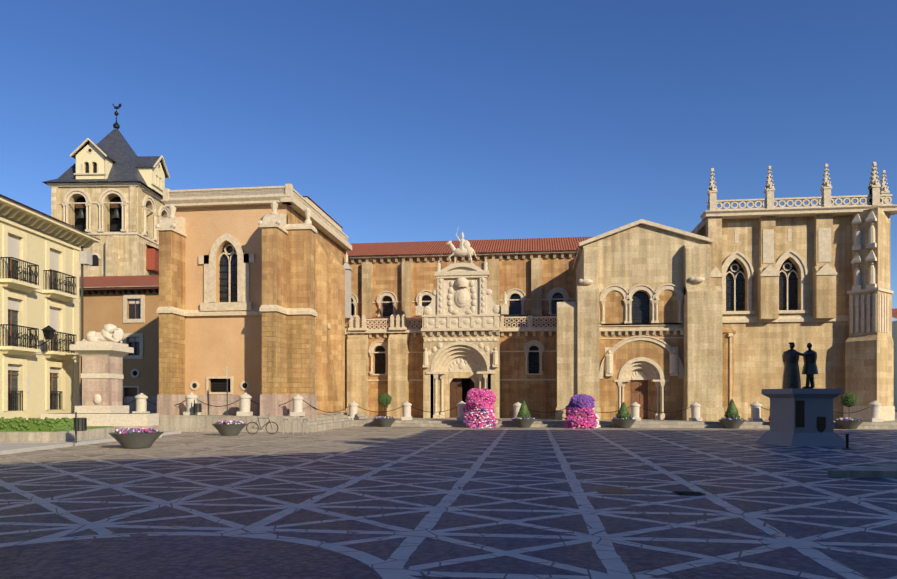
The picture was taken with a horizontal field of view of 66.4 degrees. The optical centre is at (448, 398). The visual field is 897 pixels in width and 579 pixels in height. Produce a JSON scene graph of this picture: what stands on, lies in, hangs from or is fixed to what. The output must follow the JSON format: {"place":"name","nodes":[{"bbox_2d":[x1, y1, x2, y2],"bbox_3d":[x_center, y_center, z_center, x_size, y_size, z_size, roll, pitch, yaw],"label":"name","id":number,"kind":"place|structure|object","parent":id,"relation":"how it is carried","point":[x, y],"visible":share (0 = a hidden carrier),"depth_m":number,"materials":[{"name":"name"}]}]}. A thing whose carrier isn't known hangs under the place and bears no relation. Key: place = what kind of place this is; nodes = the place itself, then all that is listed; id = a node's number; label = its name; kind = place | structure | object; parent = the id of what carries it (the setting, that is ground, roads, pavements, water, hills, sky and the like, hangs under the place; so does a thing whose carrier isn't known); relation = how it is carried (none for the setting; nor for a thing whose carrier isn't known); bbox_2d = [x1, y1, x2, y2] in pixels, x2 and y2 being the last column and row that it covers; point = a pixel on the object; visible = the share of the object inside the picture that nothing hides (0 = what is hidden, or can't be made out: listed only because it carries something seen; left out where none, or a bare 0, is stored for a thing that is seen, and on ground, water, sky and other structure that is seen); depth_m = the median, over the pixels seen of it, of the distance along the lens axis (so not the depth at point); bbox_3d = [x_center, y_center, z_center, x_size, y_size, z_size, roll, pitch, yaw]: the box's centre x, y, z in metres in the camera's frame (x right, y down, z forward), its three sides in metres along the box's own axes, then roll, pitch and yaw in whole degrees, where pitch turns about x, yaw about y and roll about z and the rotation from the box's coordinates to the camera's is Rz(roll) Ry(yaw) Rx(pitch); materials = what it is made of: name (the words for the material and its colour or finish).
{"place":"outdoors","nodes":[
{"label":"outdoors","id":0,"kind":"place"},
{"bbox_2d":[0,251,91,410],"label":"balcony railings","id":1,"kind":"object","parent":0,"point":[49,331],"depth_m":34.28,"materials":[{"name":"black metal"}]},
{"bbox_2d":[8,259,58,410],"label":"window frames","id":2,"kind":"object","parent":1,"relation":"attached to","point":[11,374],"visible":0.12,"depth_m":33.30,"materials":[{"name":"brown wood"}]},
{"bbox_2d":[0,431,180,454],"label":"sidewalk","id":3,"kind":"structure","parent":0,"point":[8,448],"depth_m":26.70,"materials":[{"name":"stone"}]},
{"bbox_2d":[82,356,159,431],"bbox_3d":[-17.764,-0.194,35.956,5.500,4.050,3.200,0,0,1],"label":"pedestal","id":4,"kind":"object","parent":3,"relation":"on","point":[109,391],"visible":0.57,"depth_m":36.09,"materials":[{"name":"stone"}]},
{"bbox_2d":[51,186,158,287],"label":"pale tower","id":5,"kind":"structure","parent":0,"point":[130,250],"depth_m":75.85,"materials":[{"name":"beige stone"}]},
{"bbox_2d":[63,205,125,228],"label":"column","id":6,"kind":"structure","parent":5,"relation":"on","point":[123,217],"depth_m":75.65,"materials":[{"name":"beige stone"}]},
{"bbox_2d":[77,208,121,219],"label":"bell","id":7,"kind":"object","parent":5,"relation":"on","point":[116,215],"visible":0.94,"depth_m":76.53,"materials":[{"name":"grey metal"}]},
{"bbox_2d":[43,128,167,197],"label":"tower roof","id":8,"kind":"structure","parent":5,"relation":"on","point":[115,146],"depth_m":78.01,"materials":[{"name":"grey tile"}]},
{"bbox_2d":[47,138,169,258],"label":"stone trim","id":9,"kind":"structure","parent":5,"relation":"on","point":[88,202],"depth_m":75.70,"materials":[{"name":"beige stone"}]},
{"bbox_2d":[112,104,121,128],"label":"weather vane","id":10,"kind":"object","parent":5,"relation":"on","point":[116,124],"visible":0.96,"depth_m":80.55,"materials":[{"name":"black metal"}]},
{"bbox_2d":[76,142,164,196],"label":"dormer","id":11,"kind":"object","parent":5,"relation":"on","point":[102,160],"visible":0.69,"depth_m":75.87,"materials":[{"name":"beige paint"}]},
{"bbox_2d":[143,209,161,238],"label":"column","id":12,"kind":"structure","parent":5,"relation":"on","point":[144,223],"depth_m":77.38,"materials":[{"name":"beige stone"}]},
{"bbox_2d":[146,248,158,274],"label":"wall","id":13,"kind":"structure","parent":5,"relation":"on","point":[152,259],"depth_m":77.94,"materials":[{"name":"red paint"}]},
{"bbox_2d":[137,187,169,241],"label":"pale tower","id":14,"kind":"structure","parent":5,"relation":"on","point":[141,194],"depth_m":79.57,"materials":[{"name":"beige stone"}]},
{"bbox_2d":[142,196,169,241],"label":"arch molding","id":15,"kind":"structure","parent":5,"relation":"on","point":[152,202],"depth_m":79.58,"materials":[{"name":"beige stone"}]},
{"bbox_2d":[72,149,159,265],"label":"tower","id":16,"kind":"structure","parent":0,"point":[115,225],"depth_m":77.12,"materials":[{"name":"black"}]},
{"bbox_2d":[79,397,156,411],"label":"wall","id":17,"kind":"structure","parent":0,"point":[150,406],"depth_m":57.34,"materials":[{"name":"stone"}]},
{"bbox_2d":[79,286,158,354],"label":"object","id":18,"kind":"structure","parent":0,"point":[106,290],"depth_m":57.38,"materials":[{"name":"brown wood"}]},
{"bbox_2d":[79,275,158,286],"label":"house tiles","id":19,"kind":"object","parent":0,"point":[118,281],"visible":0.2,"depth_m":59.65,"materials":[{"name":"red tile"}]},
{"bbox_2d":[159,311,314,394],"bbox_3d":[-12.974,-2.704,42.360,8.900,4.930,2.750,0,0,7],"label":"buttress","id":20,"kind":"object","parent":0,"point":[288,354],"visible":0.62,"depth_m":41.92,"materials":[{"name":"beige stone"}]},
{"bbox_2d":[157,395,346,417],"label":"low wall","id":21,"kind":"structure","parent":0,"point":[269,405],"depth_m":42.21,"materials":[{"name":"beige stone"}]},
{"bbox_2d":[0,410,896,578],"bbox_3d":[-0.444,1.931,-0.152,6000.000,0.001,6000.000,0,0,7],"label":"ground","id":22,"kind":"structure","parent":0,"point":[371,502],"depth_m":12.14,"materials":[{"name":"grey stone"}]},
{"bbox_2d":[0,196,99,412],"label":"trim","id":23,"kind":"structure","parent":22,"relation":"on","point":[26,216],"depth_m":35.48,"materials":[{"name":"beige paint"}]},
{"bbox_2d":[81,246,82,405],"bbox_3d":[-20.796,-3.794,38.885,0.100,10.250,0.100,0,0,1],"label":"drainpipe","id":24,"kind":"object","parent":23,"relation":"attached to","point":[81,316],"visible":0.29,"depth_m":38.84,"materials":[{"name":"grey metal"}]},
{"bbox_2d":[41,341,161,437],"bbox_3d":[-17.471,-0.529,35.466,6.675,4.920,4.976,0,0,7],"label":"marble lion fountain","id":25,"kind":"object","parent":22,"relation":"on","point":[102,348],"visible":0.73,"depth_m":35.67,"materials":[{"name":"beige stone"}]},
{"bbox_2d":[52,413,151,413],"bbox_3d":[-17.787,0.789,35.057,5.000,0.045,1.000,0,0,1],"label":"dark lion fountain","id":26,"kind":"object","parent":25,"relation":"on","point":[102,413],"visible":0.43,"depth_m":35.09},
{"bbox_2d":[82,324,122,403],"bbox_3d":[-18.535,-1.855,36.585,2.236,4.333,1.334,0,0,7],"label":"sculpture","id":27,"kind":"object","parent":25,"relation":"on","point":[111,332],"visible":0.92,"depth_m":36.53,"materials":[{"name":"beige stone"}]},
{"bbox_2d":[246,415,277,433],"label":"tires","id":28,"kind":"object","parent":22,"relation":"on","point":[258,427],"visible":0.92,"depth_m":37.05,"materials":[{"name":"black rubber"}]},
{"bbox_2d":[247,414,307,434],"bbox_3d":[-9.297,1.384,37.164,3.214,1.094,0.866,0,0,0],"label":"bicycle","id":29,"kind":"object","parent":22,"relation":"on","point":[260,428],"visible":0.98,"depth_m":37.03,"materials":[{"name":"silver metal"}]},
{"bbox_2d":[119,388,596,433],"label":"flowers","id":30,"kind":"object","parent":22,"relation":"on","point":[484,402],"visible":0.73,"depth_m":44.97,"materials":[{"name":"pink plant"}]},
{"bbox_2d":[109,418,864,448],"bbox_3d":[6.344,1.627,35.003,37.394,0.600,22.862,0,0,7],"label":"planter bowl","id":31,"kind":"object","parent":22,"relation":"on","point":[136,441],"visible":0.88,"depth_m":35.65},
{"bbox_2d":[115,394,860,433],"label":"flowers","id":32,"kind":"object","parent":22,"relation":"on","point":[576,403],"visible":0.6,"depth_m":44.45,"materials":[{"name":"plant"}]},
{"bbox_2d":[116,408,859,433],"bbox_3d":[3.424,0.948,42.086,42.434,2.118,16.454,0,0,-24],"label":"planting","id":33,"kind":"object","parent":22,"relation":"on","point":[598,425],"depth_m":44.91,"materials":[{"name":"plant"}]},
{"bbox_2d":[117,389,860,433],"bbox_3d":[6.374,0.627,35.228,37.219,2.677,23.115,0,0,7],"label":"planting","id":34,"kind":"object","parent":22,"relation":"on","point":[382,397],"depth_m":44.58,"materials":[{"name":"green plant"}]},
{"bbox_2d":[382,395,854,427],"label":"shrubs","id":35,"kind":"object","parent":34,"relation":"in","point":[624,407],"visible":0.17,"depth_m":44.66,"materials":[{"name":"plant"}]},
{"bbox_2d":[463,388,597,428],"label":"pink flowers","id":36,"kind":"object","parent":22,"relation":"on","point":[572,427],"visible":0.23,"depth_m":44.95,"materials":[{"name":"pink plant"}]},
{"bbox_2d":[595,488,705,495],"bbox_3d":[4.129,1.923,14.062,2.176,0.008,0.833,0,0,14],"label":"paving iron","id":37,"kind":"object","parent":22,"relation":"on","point":[615,491],"visible":0.77,"depth_m":14.16,"materials":[{"name":"grey metal"}]},
{"bbox_2d":[673,491,703,494],"bbox_3d":[4.870,1.917,13.889,0.520,0.004,0.480,0,0,7],"label":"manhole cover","id":38,"kind":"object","parent":37,"relation":"on","point":[684,492],"depth_m":13.84,"materials":[{"name":"black metal"}]},
{"bbox_2d":[755,388,845,446],"bbox_3d":[14.898,0.761,28.971,2.560,2.340,2.560,0,0,-7],"label":"granite monument","id":39,"kind":"object","parent":22,"relation":"on","point":[784,430],"visible":1,"depth_m":28.13,"materials":[{"name":"grey stone"}]},
{"bbox_2d":[782,342,818,388],"bbox_3d":[14.877,-1.391,28.976,1.520,1.975,0.734,0,0,-7],"label":"bronze monument","id":40,"kind":"object","parent":39,"relation":"on","point":[791,372],"visible":1,"depth_m":28.77,"materials":[{"name":"black metal"}]},
{"bbox_2d":[796,401,825,432],"bbox_3d":[14.857,0.746,28.093,1.320,1.330,0.015,0,0,-7],"label":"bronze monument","id":41,"kind":"object","parent":39,"relation":"attached to","point":[800,417],"visible":1,"depth_m":28.04,"materials":[{"name":"black metal"}]},
{"bbox_2d":[841,434,852,449],"bbox_3d":[15.168,1.631,26.056,0.400,0.600,0.380,0,0,7],"label":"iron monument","id":42,"kind":"object","parent":22,"relation":"on","point":[847,442],"visible":1,"depth_m":26.01,"materials":[{"name":"black metal"}]},
{"bbox_2d":[892,321,896,409],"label":"building","id":43,"kind":"structure","parent":22,"relation":"on","point":[894,330],"depth_m":111.70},
{"bbox_2d":[0,411,896,477],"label":"paving","id":44,"kind":"structure","parent":0,"point":[204,423],"depth_m":40.04,"materials":[{"name":"stone"}]},
{"bbox_2d":[0,215,72,419],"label":"cream house","id":45,"kind":"structure","parent":44,"relation":"on","point":[36,319],"depth_m":35.08,"materials":[{"name":"beige paint"}]},
{"bbox_2d":[27,377,29,392],"bbox_3d":[-21.052,-0.669,34.191,0.030,0.800,0.400,0,0,1],"label":"wall panel","id":46,"kind":"object","parent":45,"relation":"attached to","point":[28,384],"visible":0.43,"depth_m":34.31,"materials":[{"name":"beige paint"}]},
{"bbox_2d":[8,258,57,410],"bbox_3d":[-21.480,-3.679,26.699,0.001,8.540,20.940,0,0,1],"label":"house glass","id":47,"kind":"object","parent":45,"relation":"attached to","point":[15,341],"visible":0.07,"depth_m":33.70,"materials":[{"name":"black glass"}]},
{"bbox_2d":[8,234,58,372],"bbox_3d":[-20.775,-4.659,26.681,1.290,6.580,20.900,0,0,1],"label":"house shutter","id":48,"kind":"object","parent":45,"relation":"attached to","point":[13,250],"visible":0.52,"depth_m":33.77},
{"bbox_2d":[0,194,101,238],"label":"house tiles","id":49,"kind":"object","parent":45,"relation":"on","point":[40,212],"visible":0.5,"depth_m":35.66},
{"bbox_2d":[0,415,203,431],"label":"curb","id":50,"kind":"structure","parent":44,"relation":"on","point":[91,427],"depth_m":29.16,"materials":[{"name":"grey stone"}]},
{"bbox_2d":[0,417,73,430],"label":"hedge","id":51,"kind":"object","parent":50,"relation":"on","point":[30,424],"visible":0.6,"depth_m":28.50,"materials":[{"name":"green plant"}]},
{"bbox_2d":[79,290,158,396],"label":"building wall","id":52,"kind":"structure","parent":44,"relation":"on","point":[100,311],"depth_m":57.45,"materials":[{"name":"paint"}]},
{"bbox_2d":[126,299,136,396],"bbox_3d":[-26.451,-3.594,57.675,1.525,9.550,0.120,0,0,7],"label":"window","id":53,"kind":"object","parent":52,"relation":"attached to","point":[131,392],"visible":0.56,"depth_m":57.75,"materials":[{"name":"brown wood"}]},
{"bbox_2d":[123,295,144,404],"bbox_3d":[-26.400,-3.754,57.397,1.995,9.870,0.100,0,0,7],"label":"window frame","id":54,"kind":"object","parent":52,"relation":"attached to","point":[126,320],"depth_m":57.34,"materials":[{"name":"beige stone"}]},
{"bbox_2d":[129,299,140,341],"bbox_3d":[-26.319,-6.569,57.629,1.150,3.560,0.020,0,0,7],"label":"window blind","id":55,"kind":"object","parent":52,"relation":"attached to","point":[134,339],"visible":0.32,"depth_m":57.63,"materials":[{"name":"white plastic"}]},
{"bbox_2d":[74,379,227,442],"bbox_3d":[-14.863,-0.039,34.110,2.265,3.660,13.626,0,0,7],"label":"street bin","id":56,"kind":"object","parent":44,"relation":"on","point":[196,407],"visible":0.81,"depth_m":27.52,"materials":[{"name":"black metal"}]},
{"bbox_2d":[74,404,201,430],"bbox_3d":[-14.845,0.801,34.108,0.449,0.980,13.752,0,0,-1],"label":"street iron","id":57,"kind":"object","parent":56,"relation":"attached to","point":[86,420],"visible":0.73,"depth_m":27.39,"materials":[{"name":"black metal"}]},
{"bbox_2d":[159,205,682,419],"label":"stone wall","id":58,"kind":"structure","parent":44,"relation":"on","point":[288,270],"depth_m":45.66,"materials":[{"name":"stone"}]},
{"bbox_2d":[125,399,868,412],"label":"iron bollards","id":59,"kind":"object","parent":44,"relation":"on","point":[442,411],"visible":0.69,"depth_m":46.69,"materials":[{"name":"black metal"}]},
{"bbox_2d":[132,411,883,421],"bbox_3d":[2.999,1.157,43.767,50.325,0.781,9.823,0,0,7],"label":"bollard","id":60,"kind":"object","parent":44,"relation":"on","point":[238,413],"visible":0.52,"depth_m":44.84,"materials":[{"name":"stone"}]},
{"bbox_2d":[135,393,880,417],"bbox_3d":[2.976,0.470,43.748,50.313,1.674,9.788,0,0,7],"label":"bollard","id":61,"kind":"object","parent":60,"relation":"on","point":[298,399],"visible":0.83,"depth_m":45.08,"materials":[{"name":"stone"}]},
{"bbox_2d":[156,162,896,420],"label":"stone trim","id":62,"kind":"structure","parent":44,"relation":"on","point":[879,196],"depth_m":48.87,"materials":[{"name":"beige stone"}]},
{"bbox_2d":[293,189,347,241],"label":"roof cornice","id":63,"kind":"structure","parent":62,"relation":"attached to","point":[307,204],"depth_m":47.73,"materials":[{"name":"stone"}]},
{"bbox_2d":[302,196,592,328],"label":"church tiles","id":64,"kind":"object","parent":62,"relation":"attached to","point":[479,246],"visible":0.08,"depth_m":61.50,"materials":[{"name":"red tile"}]},
{"bbox_2d":[155,201,874,379],"bbox_3d":[6.002,-7.348,46.157,46.194,11.928,15.062,0,0,7],"label":"carving","id":65,"kind":"object","parent":62,"relation":"attached to","point":[461,297],"visible":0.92,"depth_m":52.91},
{"bbox_2d":[315,237,735,417],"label":"buttress","id":66,"kind":"structure","parent":62,"relation":"attached to","point":[330,292],"depth_m":48.99,"materials":[{"name":"stone"}]},
{"bbox_2d":[631,380,647,418],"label":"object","id":67,"kind":"object","parent":44,"relation":"on","point":[639,391],"visible":0.81,"depth_m":50.42,"materials":[{"name":"brown wood"}]},
{"bbox_2d":[0,0,896,320],"label":"sky","id":68,"kind":"structure","parent":0,"point":[401,120],"materials":[{"name":"blue"}]},
{"bbox_2d":[346,254,575,417],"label":"church wall","id":69,"kind":"structure","parent":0,"point":[539,396],"depth_m":55.49,"materials":[{"name":"beige stone"}]},
{"bbox_2d":[175,204,797,417],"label":"church","id":70,"kind":"structure","parent":0,"point":[215,346],"depth_m":43.01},
{"bbox_2d":[354,303,730,414],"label":"columns","id":71,"kind":"structure","parent":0,"point":[485,381],"depth_m":53.53,"materials":[{"name":"beige stone"}]},
{"bbox_2d":[423,224,723,420],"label":"facade wall","id":72,"kind":"structure","parent":0,"point":[653,258],"depth_m":49.08,"materials":[{"name":"beige stone"}]},
{"bbox_2d":[346,207,893,419],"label":"stone wall","id":73,"kind":"structure","parent":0,"point":[860,365],"depth_m":49.06,"materials":[{"name":"beige stone"}]},
{"bbox_2d":[619,386,663,413],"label":"columns","id":74,"kind":"structure","parent":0,"point":[662,401],"depth_m":49.56,"materials":[{"name":"beige stone"}]},
{"bbox_2d":[422,211,876,386],"bbox_3d":[13.847,-6.931,50.836,32.166,12.125,4.309,0,0,7],"label":"carved relief","id":75,"kind":"object","parent":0,"point":[489,303],"visible":0.65,"depth_m":53.01},
{"bbox_2d":[892,308,896,318],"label":"tiles","id":76,"kind":"object","parent":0,"point":[894,313],"depth_m":114.69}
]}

